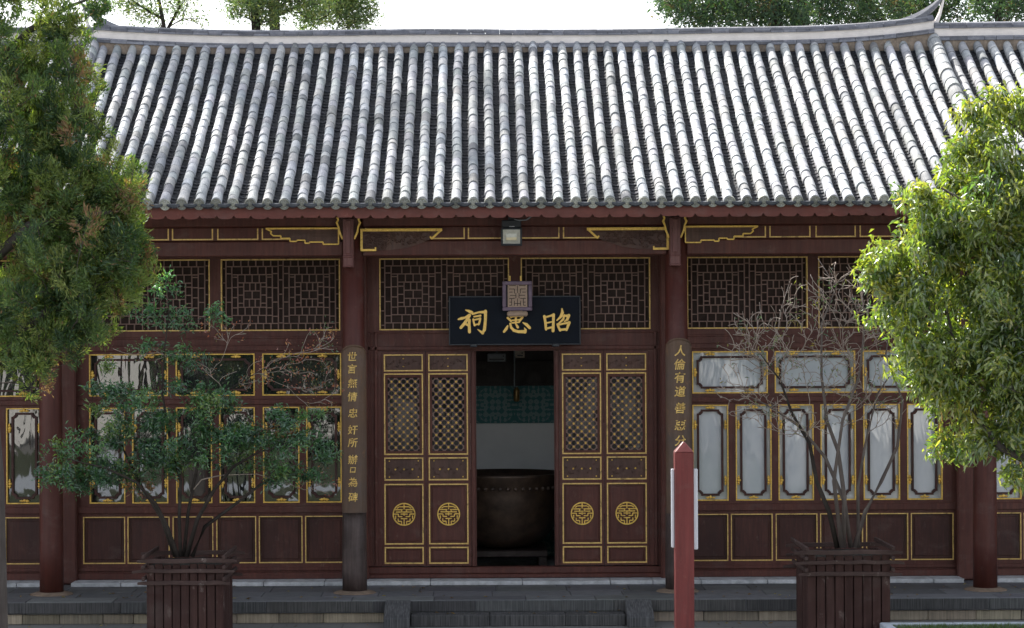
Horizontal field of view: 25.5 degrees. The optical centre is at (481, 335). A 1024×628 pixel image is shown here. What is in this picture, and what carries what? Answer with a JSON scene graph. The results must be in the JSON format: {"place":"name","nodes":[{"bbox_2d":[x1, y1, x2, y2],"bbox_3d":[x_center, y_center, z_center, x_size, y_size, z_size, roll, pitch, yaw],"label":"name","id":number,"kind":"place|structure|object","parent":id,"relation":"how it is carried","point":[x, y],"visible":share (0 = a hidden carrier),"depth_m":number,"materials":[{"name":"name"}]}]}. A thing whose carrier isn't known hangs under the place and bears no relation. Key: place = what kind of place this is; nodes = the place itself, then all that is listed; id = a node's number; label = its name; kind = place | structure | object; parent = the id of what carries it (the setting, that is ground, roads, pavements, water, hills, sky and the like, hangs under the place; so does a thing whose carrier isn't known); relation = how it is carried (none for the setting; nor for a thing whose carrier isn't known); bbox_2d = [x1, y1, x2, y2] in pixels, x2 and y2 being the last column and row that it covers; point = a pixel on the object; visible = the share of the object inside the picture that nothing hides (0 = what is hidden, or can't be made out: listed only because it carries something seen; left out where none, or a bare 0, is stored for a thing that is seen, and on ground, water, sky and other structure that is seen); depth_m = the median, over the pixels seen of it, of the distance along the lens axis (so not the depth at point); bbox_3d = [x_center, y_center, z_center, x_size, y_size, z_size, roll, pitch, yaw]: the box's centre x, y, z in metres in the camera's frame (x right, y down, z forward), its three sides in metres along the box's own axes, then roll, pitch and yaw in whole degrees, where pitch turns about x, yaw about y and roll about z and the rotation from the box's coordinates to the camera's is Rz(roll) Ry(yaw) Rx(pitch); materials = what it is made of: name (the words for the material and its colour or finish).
{"place":"outdoors","nodes":[
{"label":"outdoors","id":0,"kind":"place"},
{"bbox_2d":[0,0,1022,33],"label":"sky","id":1,"kind":"structure","parent":0,"point":[402,14],"materials":[{"name":"white"}]},
{"bbox_2d":[8,619,1023,627],"bbox_3d":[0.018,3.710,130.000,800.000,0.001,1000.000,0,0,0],"label":"ground","id":2,"kind":"structure","parent":0,"point":[733,624],"depth_m":28.96,"materials":[{"name":"grey stone"}]},
{"bbox_2d":[0,0,165,627],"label":"conifer tree","id":3,"kind":"object","parent":2,"relation":"on","point":[65,222],"visible":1,"depth_m":22.25,"materials":[{"name":"green plant"}]},
{"bbox_2d":[107,0,217,28],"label":"sparse tree","id":4,"kind":"object","parent":2,"relation":"on","point":[154,14],"visible":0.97,"depth_m":43.97,"materials":[{"name":"green plant"}]},
{"bbox_2d":[132,546,244,627],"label":"planter box","id":5,"kind":"object","parent":2,"relation":"on","point":[190,592],"visible":0.98,"depth_m":27.40,"materials":[{"name":"brown wood"}]},
{"bbox_2d":[30,265,343,557],"bbox_3d":[-3.653,0.931,27.909,3.890,3.640,1.129,0,0,0],"label":"potted shrub","id":6,"kind":"object","parent":5,"relation":"on","point":[170,463],"visible":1,"depth_m":27.89,"materials":[{"name":"green plant"}]},
{"bbox_2d":[215,0,341,29],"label":"evergreen tree","id":7,"kind":"object","parent":2,"relation":"on","point":[256,13],"visible":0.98,"depth_m":42.86,"materials":[{"name":"green plant"}]},
{"bbox_2d":[269,0,388,29],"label":"evergreen tree","id":8,"kind":"object","parent":2,"relation":"on","point":[346,18],"visible":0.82,"depth_m":44.75,"materials":[{"name":"green plant"}]},
{"bbox_2d":[7,580,1023,621],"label":"stone platform","id":9,"kind":"structure","parent":2,"relation":"on","point":[522,592],"depth_m":29.82,"materials":[{"name":"grey stone"}]},
{"bbox_2d":[0,27,93,586],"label":"side wing","id":10,"kind":"structure","parent":9,"relation":"on","point":[19,423],"depth_m":31.27,"materials":[{"name":"brown wood"}]},
{"bbox_2d":[0,365,38,396],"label":"window","id":11,"kind":"structure","parent":10,"relation":"in","point":[7,389],"depth_m":31.31,"materials":[{"name":"glass"}]},
{"bbox_2d":[6,408,38,503],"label":"window","id":12,"kind":"structure","parent":10,"relation":"in","point":[22,424],"depth_m":31.31,"materials":[{"name":"white glass"}]},
{"bbox_2d":[7,598,1023,613],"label":"platform edge","id":13,"kind":"object","parent":9,"relation":"attached to","point":[545,605],"visible":0.78,"depth_m":29.14,"materials":[{"name":"stone"}]},
{"bbox_2d":[8,610,1023,624],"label":"platform stone course","id":14,"kind":"object","parent":9,"relation":"attached to","point":[351,617],"visible":0.63,"depth_m":29.20,"materials":[{"name":"grey stone"}]},
{"bbox_2d":[30,0,1006,596],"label":"temple hall","id":15,"kind":"structure","parent":9,"relation":"on","point":[660,188],"depth_m":31.26,"materials":[{"name":"grey tile"}]},
{"bbox_2d":[89,408,124,503],"bbox_3d":[-5.182,1.663,31.281,0.495,1.328,0.075,0,0,0],"label":"window","id":16,"kind":"structure","parent":15,"relation":"in","point":[111,496],"depth_m":31.31,"materials":[{"name":"glass"}]},
{"bbox_2d":[89,354,167,395],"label":"window","id":17,"kind":"structure","parent":15,"relation":"in","point":[143,372],"depth_m":31.31,"materials":[{"name":"glass"}]},
{"bbox_2d":[132,407,167,503],"bbox_3d":[-4.589,1.660,31.281,0.499,1.328,0.075,0,0,0],"label":"window","id":18,"kind":"structure","parent":15,"relation":"in","point":[159,494],"depth_m":31.31,"materials":[{"name":"grey glass"}]},
{"bbox_2d":[176,407,211,502],"bbox_3d":[-3.982,1.657,31.281,0.500,1.328,0.075,0,0,0],"label":"window","id":19,"kind":"structure","parent":15,"relation":"in","point":[203,489],"depth_m":31.31,"materials":[{"name":"glass"}]},
{"bbox_2d":[176,354,254,395],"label":"window","id":20,"kind":"structure","parent":15,"relation":"in","point":[228,361],"depth_m":31.31,"materials":[{"name":"black glass"}]},
{"bbox_2d":[219,407,254,502],"bbox_3d":[-3.385,1.655,31.281,0.494,1.328,0.075,0,0,0],"label":"window","id":21,"kind":"structure","parent":15,"relation":"in","point":[234,487],"depth_m":31.31,"materials":[{"name":"glass"}]},
{"bbox_2d":[263,407,299,502],"bbox_3d":[-2.776,1.652,31.281,0.505,1.328,0.075,0,0,0],"label":"window","id":22,"kind":"structure","parent":15,"relation":"in","point":[286,494],"depth_m":31.31,"materials":[{"name":"glass"}]},
{"bbox_2d":[262,353,340,395],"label":"window","id":23,"kind":"structure","parent":15,"relation":"in","point":[272,388],"depth_m":31.31,"materials":[{"name":"glass"}]},
{"bbox_2d":[306,407,341,502],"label":"window","id":24,"kind":"structure","parent":15,"relation":"in","point":[332,425],"depth_m":31.31,"materials":[{"name":"glass"}]},
{"bbox_2d":[341,345,366,512],"bbox_3d":[-1.688,1.231,29.803,0.333,2.217,0.120,0,0,0],"label":"couplet board","id":25,"kind":"object","parent":15,"relation":"attached to","point":[354,433],"visible":1,"depth_m":29.77,"materials":[{"name":"brown wood"}]},
{"bbox_2d":[381,351,425,565],"bbox_3d":[-1.080,1.706,31.266,0.609,2.966,0.068,0,0,0],"label":"door leaf","id":26,"kind":"structure","parent":15,"relation":"in","point":[403,382],"depth_m":31.26,"materials":[{"name":"brown paint"}]},
{"bbox_2d":[426,351,470,565],"bbox_3d":[-0.463,1.703,31.266,0.614,2.966,0.068,0,0,0],"label":"door leaf","id":27,"kind":"structure","parent":15,"relation":"in","point":[448,437],"depth_m":31.26,"materials":[{"name":"brown paint"}]},
{"bbox_2d":[487,351,505,361],"bbox_3d":[0.216,-0.420,33.654,0.280,1.622,0.132,0,0,0],"label":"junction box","id":28,"kind":"object","parent":15,"relation":"attached to","point":[496,357],"visible":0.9,"depth_m":33.60,"materials":[{"name":"grey plastic"}]},
{"bbox_2d":[477,543,547,565],"bbox_3d":[0.323,3.223,32.900,1.240,0.288,1.200,0,0,0],"label":"vat stand","id":29,"kind":"object","parent":15,"relation":"on","point":[539,551],"visible":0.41,"depth_m":32.30,"materials":[{"name":"brown wood"}]},
{"bbox_2d":[477,469,553,547],"bbox_3d":[0.320,2.534,32.900,1.800,1.080,1.800,0,0,0],"label":"large drum","id":30,"kind":"object","parent":29,"relation":"on","point":[515,508],"visible":0.68,"depth_m":32.18,"materials":[{"name":"dark wood"},{"name":"hide"},{"name":"metal studs"}]},
{"bbox_2d":[449,296,580,346],"bbox_3d":[0.450,-0.193,30.995,1.808,0.700,0.150,0,0,0],"label":"name board","id":31,"kind":"object","parent":15,"relation":"attached to","point":[553,321],"visible":1,"depth_m":30.95,"materials":[{"name":"blue paint"}]},
{"bbox_2d":[501,216,530,245],"bbox_3d":[0.502,-1.413,29.712,0.489,0.468,0.286,0,0,12],"label":"floodlight","id":32,"kind":"object","parent":15,"relation":"attached to","point":[511,231],"visible":0.93,"depth_m":29.63,"materials":[{"name":"black metal"}]},
{"bbox_2d":[502,276,531,316],"bbox_3d":[0.483,-0.537,30.855,0.406,0.555,0.090,0,0,0],"label":"lantern","id":33,"kind":"object","parent":15,"relation":"hanging from","point":[516,298],"visible":1,"depth_m":30.85,"materials":[{"name":"blue paint"}]},
{"bbox_2d":[514,351,519,401],"bbox_3d":[0.511,-0.125,33.600,0.090,2.216,0.090,0,0,0],"label":"hanging lamp","id":34,"kind":"object","parent":15,"relation":"hanging from","point":[516,394],"visible":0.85,"depth_m":33.57,"materials":[{"name":"grey plastic"}]},
{"bbox_2d":[515,351,524,357],"bbox_3d":[0.563,-0.450,33.654,0.146,1.566,0.132,0,0,0],"label":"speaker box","id":35,"kind":"object","parent":15,"relation":"hanging from","point":[519,354],"visible":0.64,"depth_m":33.60,"materials":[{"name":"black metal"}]},
{"bbox_2d":[559,351,603,564],"bbox_3d":[1.383,1.694,31.266,0.609,2.966,0.068,0,0,0],"label":"door leaf","id":36,"kind":"structure","parent":15,"relation":"in","point":[581,382],"depth_m":31.26,"materials":[{"name":"brown paint"}]},
{"bbox_2d":[604,350,649,564],"bbox_3d":[2.003,1.691,31.266,0.619,2.966,0.068,0,0,0],"label":"door leaf","id":37,"kind":"structure","parent":15,"relation":"in","point":[626,372],"depth_m":31.26,"materials":[{"name":"brown paint"}]},
{"bbox_2d":[665,338,691,512],"bbox_3d":[2.603,1.190,29.805,0.346,2.316,0.124,0,0,0],"label":"couplet board","id":38,"kind":"object","parent":15,"relation":"attached to","point":[678,352],"visible":0.8,"depth_m":29.78,"materials":[{"name":"brown wood"}]},
{"bbox_2d":[692,405,728,500],"bbox_3d":[3.163,1.623,31.281,0.497,1.328,0.075,0,0,0],"label":"window","id":39,"kind":"structure","parent":15,"relation":"in","point":[709,422],"depth_m":31.31,"materials":[{"name":"white glass"}]},
{"bbox_2d":[692,351,767,393],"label":"window","id":40,"kind":"structure","parent":15,"relation":"in","point":[707,370],"depth_m":31.31,"materials":[{"name":"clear glass"}]},
{"bbox_2d":[736,404,771,500],"bbox_3d":[3.760,1.620,31.281,0.496,1.328,0.075,0,0,0],"label":"window","id":41,"kind":"structure","parent":15,"relation":"in","point":[753,443],"depth_m":31.31,"materials":[{"name":"white glass"}]},
{"bbox_2d":[778,404,813,499],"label":"window","id":42,"kind":"structure","parent":15,"relation":"in","point":[795,472],"depth_m":31.31,"materials":[{"name":"clear glass"}]},
{"bbox_2d":[775,351,854,392],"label":"window","id":43,"kind":"structure","parent":15,"relation":"in","point":[812,366],"depth_m":31.31,"materials":[{"name":"clear glass"}]},
{"bbox_2d":[820,404,855,499],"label":"window","id":44,"kind":"structure","parent":15,"relation":"in","point":[848,441],"depth_m":31.31,"materials":[{"name":"clear glass"}]},
{"bbox_2d":[863,404,899,499],"bbox_3d":[5.531,1.611,31.281,0.505,1.328,0.075,0,0,0],"label":"window","id":45,"kind":"structure","parent":15,"relation":"in","point":[881,442],"depth_m":31.31,"materials":[{"name":"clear glass"}]},
{"bbox_2d":[863,350,919,392],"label":"window","id":46,"kind":"structure","parent":15,"relation":"in","point":[869,363],"depth_m":31.31,"materials":[{"name":"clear glass"}]},
{"bbox_2d":[907,404,942,499],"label":"window","id":47,"kind":"structure","parent":15,"relation":"in","point":[924,479],"depth_m":31.31,"materials":[{"name":"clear glass"}]},
{"bbox_2d":[934,21,1023,582],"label":"side wing","id":48,"kind":"structure","parent":9,"relation":"on","point":[977,53],"depth_m":32.52,"materials":[{"name":"grey tile"}]},
{"bbox_2d":[996,415,1021,498],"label":"window","id":49,"kind":"structure","parent":48,"relation":"in","point":[1001,493],"depth_m":31.31,"materials":[{"name":"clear glass"}]},
{"bbox_2d":[384,599,653,627],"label":"stone steps","id":50,"kind":"structure","parent":2,"relation":"on","point":[638,613],"depth_m":28.78,"materials":[{"name":"grey stone"}]},
{"bbox_2d":[19,583,1022,626],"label":"fallen leaves","id":51,"kind":"object","parent":2,"relation":"on","point":[537,596],"visible":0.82,"depth_m":29.37,"materials":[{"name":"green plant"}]},
{"bbox_2d":[671,442,697,627],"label":"sign post","id":52,"kind":"object","parent":2,"relation":"on","point":[684,508],"visible":1,"depth_m":23.90,"materials":[{"name":"red wood"}]},
{"bbox_2d":[643,0,819,27],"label":"evergreen tree","id":53,"kind":"object","parent":2,"relation":"on","point":[764,12],"visible":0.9,"depth_m":43.55,"materials":[{"name":"green plant"}]},
{"bbox_2d":[783,537,904,627],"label":"planter box","id":54,"kind":"object","parent":2,"relation":"on","point":[842,588],"visible":0.98,"depth_m":27.41,"materials":[{"name":"brown wood"}]},
{"bbox_2d":[715,259,906,548],"bbox_3d":[4.078,0.845,27.893,2.376,3.593,0.832,0,0,0],"label":"potted shrub","id":55,"kind":"object","parent":54,"relation":"on","point":[843,527],"visible":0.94,"depth_m":27.89,"materials":[{"name":"brown plant"}]},
{"bbox_2d":[783,0,920,25],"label":"evergreen tree","id":56,"kind":"object","parent":2,"relation":"on","point":[863,10],"visible":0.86,"depth_m":45.50,"materials":[{"name":"green plant"}]},
{"bbox_2d":[874,0,991,21],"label":"evergreen tree","id":57,"kind":"object","parent":2,"relation":"on","point":[947,9],"visible":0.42,"depth_m":46.55,"materials":[{"name":"green plant"}]},
{"bbox_2d":[959,0,1023,21],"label":"evergreen tree","id":58,"kind":"object","parent":2,"relation":"on","point":[998,10],"visible":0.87,"depth_m":44.78,"materials":[{"name":"green plant"}]},
{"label":"lawn","id":59,"kind":"structure","parent":0,"visible":0},
{"bbox_2d":[850,73,1023,498],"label":"broadleaf tree","id":60,"kind":"object","parent":59,"relation":"on","point":[987,233],"visible":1,"depth_m":23.75,"materials":[{"name":"green plant"}]},
{"bbox_2d":[880,622,1023,627],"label":"kerb","id":61,"kind":"structure","parent":59,"relation":"on","point":[887,625],"depth_m":27.23,"materials":[{"name":"stone"}]},
{"bbox_2d":[893,621,1023,627],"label":"grass","id":62,"kind":"structure","parent":59,"relation":"on","point":[1005,625],"depth_m":27.08,"materials":[{"name":"green plant"}]}
]}

